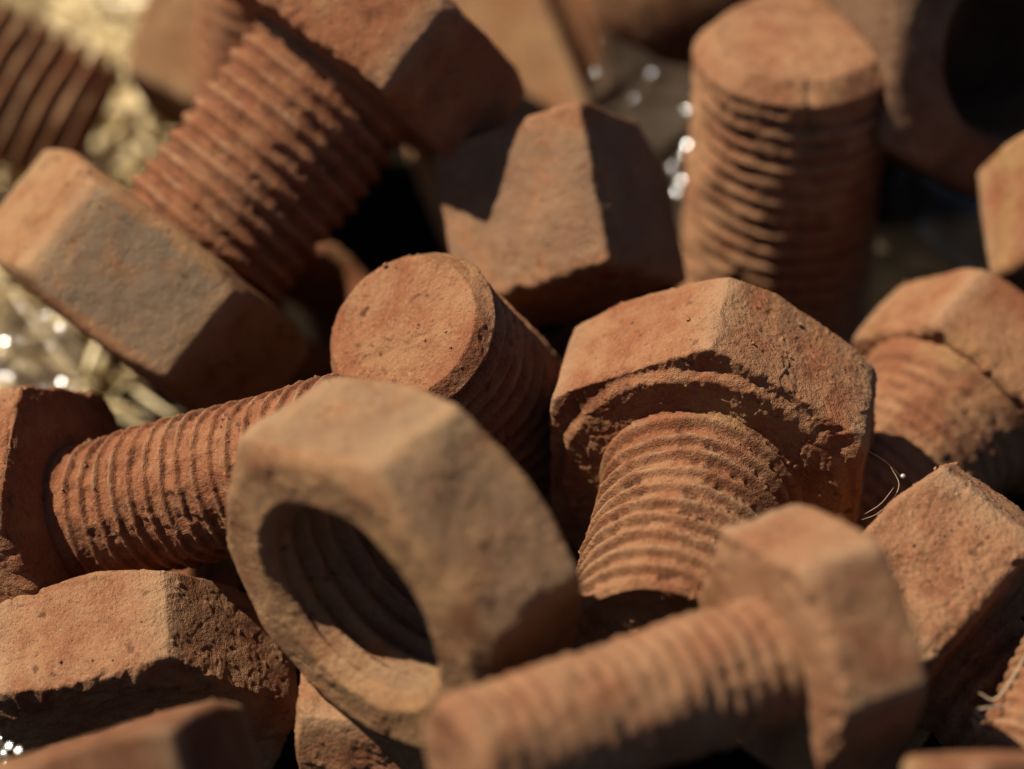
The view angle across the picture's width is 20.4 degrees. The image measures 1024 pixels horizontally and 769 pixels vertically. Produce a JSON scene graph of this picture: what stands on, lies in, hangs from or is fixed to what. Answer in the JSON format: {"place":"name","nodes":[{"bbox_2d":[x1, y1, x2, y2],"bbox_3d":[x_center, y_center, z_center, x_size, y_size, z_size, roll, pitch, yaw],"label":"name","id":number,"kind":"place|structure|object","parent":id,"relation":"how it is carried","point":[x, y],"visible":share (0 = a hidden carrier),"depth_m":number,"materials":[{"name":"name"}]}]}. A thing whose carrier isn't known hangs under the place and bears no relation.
{"place":"outdoors","nodes":[
{"label":"outdoors","id":0,"kind":"place"},
{"bbox_2d":[0,0,1023,768],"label":"ground","id":1,"kind":"structure","parent":0,"point":[926,228],"depth_m":0.40,"materials":[{"name":"soil"}]},
{"bbox_2d":[0,700,260,768],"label":"rusty nut","id":2,"kind":"object","parent":1,"relation":"on","point":[212,734],"visible":1,"depth_m":0.26,"materials":[{"name":"brown metal"}]},
{"bbox_2d":[0,0,284,425],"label":"straw","id":3,"kind":"object","parent":1,"relation":"on","point":[29,352],"visible":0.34,"depth_m":0.40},
{"bbox_2d":[0,3,121,184],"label":"rusty bolt","id":4,"kind":"object","parent":3,"relation":"on","point":[49,89],"visible":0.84,"depth_m":0.37,"materials":[{"name":"brown metal"}]},
{"bbox_2d":[0,569,297,768],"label":"rusty bolt","id":5,"kind":"object","parent":1,"relation":"on","point":[145,673],"visible":0.8,"depth_m":0.29,"materials":[{"name":"brown metal"}]},
{"bbox_2d":[0,373,356,603],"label":"rusty bolt","id":6,"kind":"object","parent":5,"relation":"on","point":[51,533],"visible":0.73,"depth_m":0.30,"materials":[{"name":"brown metal"}]},
{"bbox_2d":[0,149,308,411],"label":"rusty nut","id":7,"kind":"object","parent":1,"relation":"on","point":[221,336],"visible":0.98,"depth_m":0.31,"materials":[{"name":"brown metal"}]},
{"bbox_2d":[129,0,525,305],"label":"rusty bolt","id":8,"kind":"object","parent":7,"relation":"on","point":[340,109],"visible":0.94,"depth_m":0.32,"materials":[{"name":"brown metal"}]},
{"bbox_2d":[127,0,197,127],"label":"rusty bolt","id":9,"kind":"object","parent":1,"relation":"on","point":[162,74],"visible":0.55,"depth_m":0.38,"materials":[{"name":"brown metal"}]},
{"bbox_2d":[169,557,241,589],"bbox_3d":[-0.042,0.021,0.339,0.013,0.021,0.019,27,10,37],"label":"rusty nut","id":10,"kind":"object","parent":1,"relation":"on","point":[223,570],"visible":0.05,"depth_m":0.34,"materials":[{"name":"brown metal"}]},
{"bbox_2d":[194,0,254,96],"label":"rusty bolt","id":11,"kind":"object","parent":1,"relation":"on","point":[222,28],"visible":0.2,"depth_m":0.36,"materials":[{"name":"brown metal"}]},
{"bbox_2d":[276,242,367,385],"bbox_3d":[-0.026,-0.008,0.354,0.020,0.013,0.018,52,46,-7],"label":"rusty nut","id":12,"kind":"object","parent":1,"relation":"on","point":[329,279],"visible":0.38,"depth_m":0.35,"materials":[{"name":"brown metal"}]},
{"bbox_2d":[294,673,428,768],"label":"rusty nut","id":13,"kind":"object","parent":1,"relation":"on","point":[328,735],"visible":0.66,"depth_m":0.29,"materials":[{"name":"brown metal"}]},
{"bbox_2d":[226,377,582,751],"bbox_3d":[-0.011,0.018,0.276,0.015,0.035,0.039,-37,92,-34],"label":"rusty nut","id":14,"kind":"object","parent":13,"relation":"on","point":[373,618],"visible":0.95,"depth_m":0.27,"materials":[{"name":"brown metal"}]},
{"bbox_2d":[330,253,562,509],"bbox_3d":[-0.005,0.001,0.315,0.021,0.032,0.020,-44,55,0],"label":"rusty bolt","id":15,"kind":"object","parent":1,"relation":"on","point":[508,411],"visible":0.68,"depth_m":0.30,"materials":[{"name":"brown metal"}]},
{"bbox_2d":[405,0,602,253],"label":"rusty nut","id":16,"kind":"object","parent":1,"relation":"on","point":[531,40],"visible":0.27,"depth_m":0.39,"materials":[{"name":"brown metal"}]},
{"bbox_2d":[563,539,579,565],"bbox_3d":[0.007,0.031,0.329,0.015,0.031,0.028,-27,20,37],"label":"rusty nut","id":17,"kind":"object","parent":1,"relation":"on","point":[573,551],"visible":0.01,"depth_m":0.33,"materials":[{"name":"brown metal"}]},
{"bbox_2d":[1,0,1023,754],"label":"rust crumbs","id":18,"kind":"object","parent":17,"relation":"on","point":[557,370],"visible":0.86,"depth_m":0.30,"materials":[{"name":"brown metal"}]},
{"bbox_2d":[549,277,877,653],"bbox_3d":[0.019,0.015,0.300,0.038,0.034,0.042,31,39,-10],"label":"rusty bolt","id":19,"kind":"object","parent":17,"relation":"on","point":[804,441],"visible":0.74,"depth_m":0.30,"materials":[{"name":"brown metal"}]},
{"bbox_2d":[551,0,751,117],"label":"rusty bolt","id":20,"kind":"object","parent":1,"relation":"on","point":[635,55],"visible":0.59,"depth_m":0.39,"materials":[{"name":"brown metal"}]},
{"bbox_2d":[422,504,926,768],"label":"rusty bolt","id":21,"kind":"object","parent":1,"relation":"on","point":[815,661],"visible":1,"depth_m":0.26,"materials":[{"name":"brown metal"}]},
{"bbox_2d":[752,0,1023,201],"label":"rusty nut","id":22,"kind":"object","parent":1,"relation":"on","point":[951,96],"visible":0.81,"depth_m":0.34,"materials":[{"name":"brown metal"}]},
{"bbox_2d":[852,268,1023,531],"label":"rusty bolt","id":23,"kind":"object","parent":1,"relation":"on","point":[978,371],"visible":0.54,"depth_m":0.32,"materials":[{"name":"brown metal"}]},
{"bbox_2d":[868,451,900,475],"bbox_3d":[0.039,0.008,0.300,0.005,0.004,0.001,0,38,0],"label":"loose fibre","id":24,"kind":"object","parent":23,"relation":"on","point":[886,462],"visible":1,"depth_m":0.30,"materials":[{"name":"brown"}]},
{"bbox_2d":[863,463,1023,768],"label":"rusty bolt","id":25,"kind":"object","parent":1,"relation":"on","point":[965,652],"visible":0.48,"depth_m":0.29,"materials":[{"name":"brown metal"}]},
{"bbox_2d":[865,489,892,513],"bbox_3d":[0.038,0.012,0.296,0.003,0.002,0.002,0,38,0],"label":"loose fibre","id":26,"kind":"object","parent":25,"relation":"on","point":[880,503],"visible":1,"depth_m":0.30,"materials":[{"name":"brown fabric"}]},
{"bbox_2d":[862,468,898,519],"bbox_3d":[0.038,0.011,0.297,0.004,0.002,0.006,0,38,0],"label":"loose fibre","id":27,"kind":"object","parent":25,"relation":"on","point":[891,499],"visible":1,"depth_m":0.30,"materials":[{"name":"brown fabric"}]},
{"bbox_2d":[902,750,1023,768],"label":"rusty nut","id":28,"kind":"object","parent":1,"relation":"on","point":[981,759],"visible":1,"depth_m":0.25,"materials":[{"name":"brown metal"}]},
{"bbox_2d":[967,638,1023,751],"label":"rusty bolt","id":29,"kind":"object","parent":1,"relation":"on","point":[1006,733],"visible":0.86,"depth_m":0.28,"materials":[{"name":"brown metal"}]},
{"bbox_2d":[973,702,1012,728],"bbox_3d":[0.048,0.032,0.277,0.006,0.003,0.003,0,38,0],"label":"loose fibre","id":30,"kind":"object","parent":29,"relation":"on","point":[975,710],"visible":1,"depth_m":0.28,"materials":[{"name":"brown fabric"}]},
{"bbox_2d":[979,657,1023,701],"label":"loose fibre","id":31,"kind":"object","parent":29,"relation":"on","point":[1006,687],"visible":1,"depth_m":0.28,"materials":[{"name":"brown fabric"}]},
{"bbox_2d":[977,133,1023,292],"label":"rusty nut","id":32,"kind":"object","parent":1,"relation":"on","point":[1000,176],"visible":1,"depth_m":0.33,"materials":[{"name":"brown metal"}]},
{"label":"rusty nut","id":33,"kind":"object","parent":1,"relation":"on","visible":0},
{"bbox_2d":[680,0,885,345],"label":"rusty bolt","id":34,"kind":"object","parent":33,"relation":"on","point":[782,201],"visible":0.74,"depth_m":0.34,"materials":[{"name":"brown metal"}]},
{"label":"rusty nut","id":35,"kind":"object","parent":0,"visible":0},
{"bbox_2d":[545,303,618,361],"bbox_3d":[0.003,-0.007,0.345,0.024,0.022,0.014,-43,31,14],"label":"rusty nut","id":36,"kind":"object","parent":35,"relation":"on","point":[558,342],"visible":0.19,"depth_m":0.35,"materials":[{"name":"brown metal"}]},
{"bbox_2d":[433,102,686,325],"bbox_3d":[0.006,-0.019,0.330,0.028,0.028,0.020,-7,78,-16],"label":"rusty bolt","id":37,"kind":"object","parent":36,"relation":"on","point":[538,274],"visible":0.94,"depth_m":0.32,"materials":[{"name":"brown metal"}]}
]}

